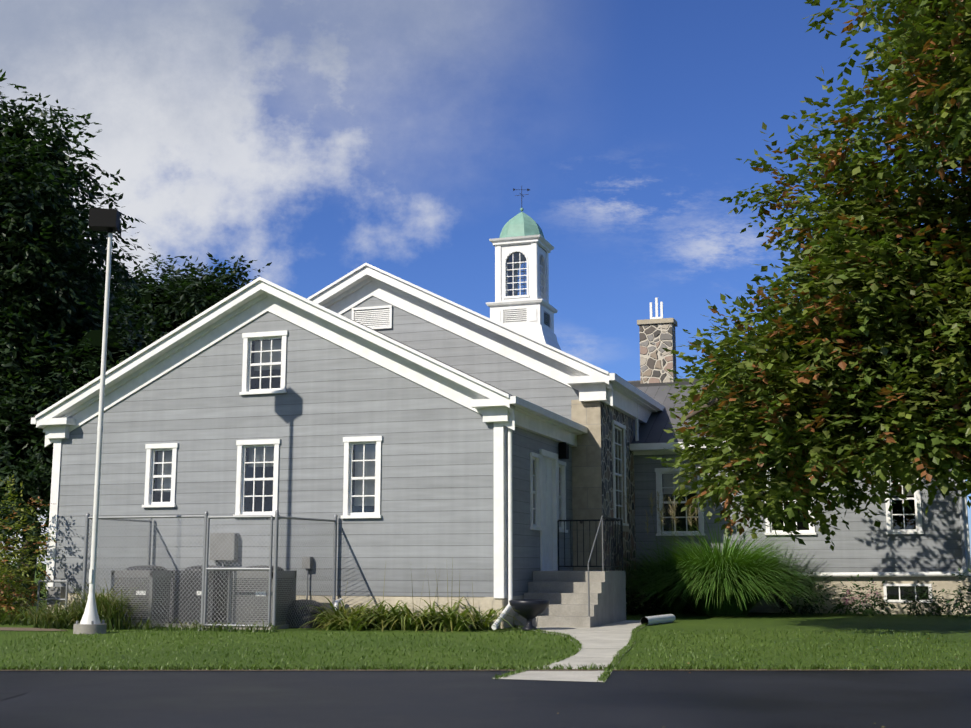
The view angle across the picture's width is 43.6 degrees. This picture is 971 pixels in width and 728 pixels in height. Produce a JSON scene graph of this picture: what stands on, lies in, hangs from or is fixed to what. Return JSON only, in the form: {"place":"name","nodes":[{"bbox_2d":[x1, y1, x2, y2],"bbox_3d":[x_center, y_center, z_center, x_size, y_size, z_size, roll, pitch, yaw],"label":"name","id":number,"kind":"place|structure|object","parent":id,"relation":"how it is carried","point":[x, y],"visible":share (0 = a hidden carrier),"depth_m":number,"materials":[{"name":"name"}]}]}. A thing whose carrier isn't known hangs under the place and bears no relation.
{"place":"outdoors","nodes":[
{"label":"outdoors","id":0,"kind":"place"},
{"bbox_2d":[0,126,84,336],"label":"tree","id":1,"kind":"object","parent":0,"point":[27,283],"visible":0.02,"depth_m":29.82,"materials":[{"name":"green plant"}]},
{"bbox_2d":[111,279,228,350],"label":"tree","id":2,"kind":"object","parent":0,"point":[148,296],"depth_m":48.28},
{"bbox_2d":[0,671,970,727],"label":"road","id":3,"kind":"structure","parent":0,"point":[475,699],"depth_m":9.35,"materials":[{"name":"grey asphalt"}]},
{"bbox_2d":[0,627,967,699],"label":"road edge dirt","id":4,"kind":"structure","parent":3,"relation":"on","point":[3,696],"depth_m":11.85,"materials":[{"name":"soil"}]},
{"bbox_2d":[0,564,970,681],"bbox_3d":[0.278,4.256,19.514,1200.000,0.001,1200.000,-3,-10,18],"label":"ground","id":5,"kind":"structure","parent":0,"point":[955,628],"depth_m":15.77,"materials":[{"name":"green plant"}]},
{"bbox_2d":[36,580,68,613],"bbox_3d":[-7.690,4.242,21.729,0.638,0.742,0.252,-3,-10,18],"label":"meter rack","id":6,"kind":"object","parent":5,"relation":"on","point":[54,593],"visible":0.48,"depth_m":21.69,"materials":[{"name":"grey metal"}]},
{"bbox_2d":[0,329,130,498],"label":"tree","id":7,"kind":"object","parent":5,"relation":"on","point":[95,336],"visible":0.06,"depth_m":27.72,"materials":[{"name":"green plant"}]},
{"bbox_2d":[0,250,175,606],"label":"tree","id":8,"kind":"object","parent":5,"relation":"on","point":[65,354],"depth_m":27.08,"materials":[{"name":"green plant"}]},
{"bbox_2d":[73,208,119,633],"bbox_3d":[-5.983,0.835,18.762,0.550,6.610,0.480,1,-9,-6],"label":"lamp pole","id":9,"kind":"object","parent":5,"relation":"on","point":[101,219],"visible":0.92,"depth_m":18.71,"materials":[{"name":"painted metal"},{"name":"concrete"}]},
{"bbox_2d":[110,565,170,627],"bbox_3d":[-5.746,3.905,20.483,0.900,1.005,0.900,-3,-10,18],"label":"ac unit","id":10,"kind":"object","parent":5,"relation":"on","point":[149,581],"depth_m":20.14,"materials":[{"name":"metal"}]},
{"bbox_2d":[165,565,237,627],"bbox_3d":[-4.715,3.884,20.352,0.900,1.005,0.900,-3,-10,18],"label":"ac unit","id":11,"kind":"object","parent":5,"relation":"on","point":[197,597],"depth_m":20.02,"materials":[{"name":"metal"}]},
{"bbox_2d":[81,510,337,631],"bbox_3d":[-4.569,3.425,20.214,3.722,1.865,1.898,-3,-10,18],"label":"fence frame","id":12,"kind":"object","parent":5,"relation":"on","point":[207,518],"visible":0.73,"depth_m":19.23,"materials":[{"name":"grey metal"}]},
{"bbox_2d":[86,520,148,593],"bbox_3d":[-6.298,3.542,20.787,0.001,1.740,1.810,-3,-10,18],"label":"fence","id":13,"kind":"object","parent":12,"relation":"attached to","point":[116,549],"depth_m":20.74,"materials":[{"name":"grey metal"}]},
{"bbox_2d":[85,518,203,626],"bbox_3d":[-5.521,3.346,19.590,2.240,1.740,0.001,-3,-10,18],"label":"fence","id":14,"kind":"object","parent":12,"relation":"attached to","point":[150,566],"visible":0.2,"depth_m":19.54,"materials":[{"name":"grey metal"}]},
{"bbox_2d":[206,518,269,624],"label":"fence gate","id":15,"kind":"structure","parent":12,"relation":"attached to","point":[237,571],"depth_m":19.02,"materials":[{"name":"grey metal"}]},
{"bbox_2d":[276,519,334,627],"bbox_3d":[-2.906,3.374,19.669,0.150,1.710,1.810,-3,-10,18],"label":"fence","id":16,"kind":"object","parent":12,"relation":"attached to","point":[304,570],"visible":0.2,"depth_m":19.58,"materials":[{"name":"grey metal"}]},
{"bbox_2d":[223,565,296,629],"bbox_3d":[-3.640,3.792,19.790,0.900,1.005,0.900,-3,-10,18],"label":"ac unit","id":17,"kind":"object","parent":5,"relation":"on","point":[249,600],"visible":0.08,"depth_m":19.47,"materials":[{"name":"metal"}]},
{"bbox_2d":[0,557,524,632],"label":"daylilies","id":18,"kind":"object","parent":5,"relation":"on","point":[351,619],"visible":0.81,"depth_m":19.21,"materials":[{"name":"green plant"}]},
{"bbox_2d":[285,598,342,627],"bbox_3d":[-2.973,4.113,20.066,0.940,0.460,0.875,-3,-10,18],"label":"tank cover","id":19,"kind":"object","parent":5,"relation":"on","point":[336,605],"visible":0.4,"depth_m":19.73,"materials":[{"name":"grey"}]},
{"bbox_2d":[0,390,970,622],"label":"shrubs","id":20,"kind":"object","parent":5,"relation":"on","point":[8,598],"visible":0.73,"depth_m":24.18,"materials":[{"name":"green plant"}]},
{"bbox_2d":[31,263,970,629],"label":"building","id":21,"kind":"structure","parent":5,"relation":"on","point":[401,429],"depth_m":21.90,"materials":[{"name":"grey wood"}]},
{"bbox_2d":[209,533,312,599],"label":"electrical boxes","id":22,"kind":"object","parent":21,"relation":"attached to","point":[229,547],"depth_m":21.16,"materials":[{"name":"metal"}]},
{"bbox_2d":[486,186,561,350],"bbox_3d":[1.128,-2.676,37.340,2.500,5.830,2.500,-3,-10,18],"label":"cupola","id":23,"kind":"object","parent":21,"relation":"on","point":[519,241],"visible":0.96,"depth_m":36.79,"materials":[{"name":"white wood"}]},
{"bbox_2d":[637,298,677,383],"bbox_3d":[4.477,-0.014,31.460,0.950,3.480,0.620,-3,-10,18],"label":"chimney","id":24,"kind":"object","parent":21,"relation":"on","point":[657,334],"visible":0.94,"depth_m":31.28,"materials":[{"name":"stone"}]},
{"bbox_2d":[509,599,549,630],"bbox_3d":[0.690,3.942,19.052,0.640,0.470,0.640,-3,-10,18],"label":"planter","id":25,"kind":"object","parent":5,"relation":"on","point":[529,610],"visible":0.92,"depth_m":18.88,"materials":[{"name":"black metal"}]},
{"bbox_2d":[514,571,625,627],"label":"steps","id":26,"kind":"structure","parent":5,"relation":"on","point":[565,593],"depth_m":20.64,"materials":[{"name":"concrete"}]},
{"bbox_2d":[557,515,622,616],"bbox_3d":[1.531,3.523,21.358,1.248,1.681,2.690,-3,-10,18],"label":"step railing","id":27,"kind":"object","parent":26,"relation":"on","point":[608,519],"visible":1,"depth_m":22.06,"materials":[{"name":"black metal"}]},
{"bbox_2d":[640,614,674,625],"bbox_3d":[2.983,4.415,20.951,0.146,0.150,1.368,-5,-10,27],"label":"loose pipe","id":28,"kind":"object","parent":5,"relation":"on","point":[660,619],"visible":0.94,"depth_m":20.77,"materials":[{"name":"white plastic"}]},
{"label":"tree","id":29,"kind":"object","parent":5,"relation":"on","visible":0},
{"bbox_2d":[103,244,271,350],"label":"tree","id":30,"kind":"object","parent":29,"relation":"attached to","point":[190,307],"visible":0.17,"depth_m":48.39,"materials":[{"name":"green plant"}]},
{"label":"tree","id":31,"kind":"object","parent":5,"relation":"on","visible":0},
{"bbox_2d":[0,69,145,388],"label":"tree","id":32,"kind":"object","parent":31,"relation":"attached to","point":[86,272],"visible":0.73,"depth_m":29.76,"materials":[{"name":"green plant"}]},
{"bbox_2d":[0,0,970,563],"label":"sky","id":33,"kind":"structure","parent":0,"point":[319,141],"materials":[{"name":"blue"}]},
{"bbox_2d":[493,620,643,681],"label":"sidewalk","id":34,"kind":"structure","parent":0,"point":[602,644],"depth_m":14.42,"materials":[{"name":"grey concrete"}]},
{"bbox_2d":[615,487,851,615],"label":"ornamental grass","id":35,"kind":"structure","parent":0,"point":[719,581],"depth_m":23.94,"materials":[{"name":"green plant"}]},
{"bbox_2d":[646,0,970,550],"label":"tree","id":36,"kind":"object","parent":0,"point":[877,355],"depth_m":17.10,"materials":[{"name":"green plant"}]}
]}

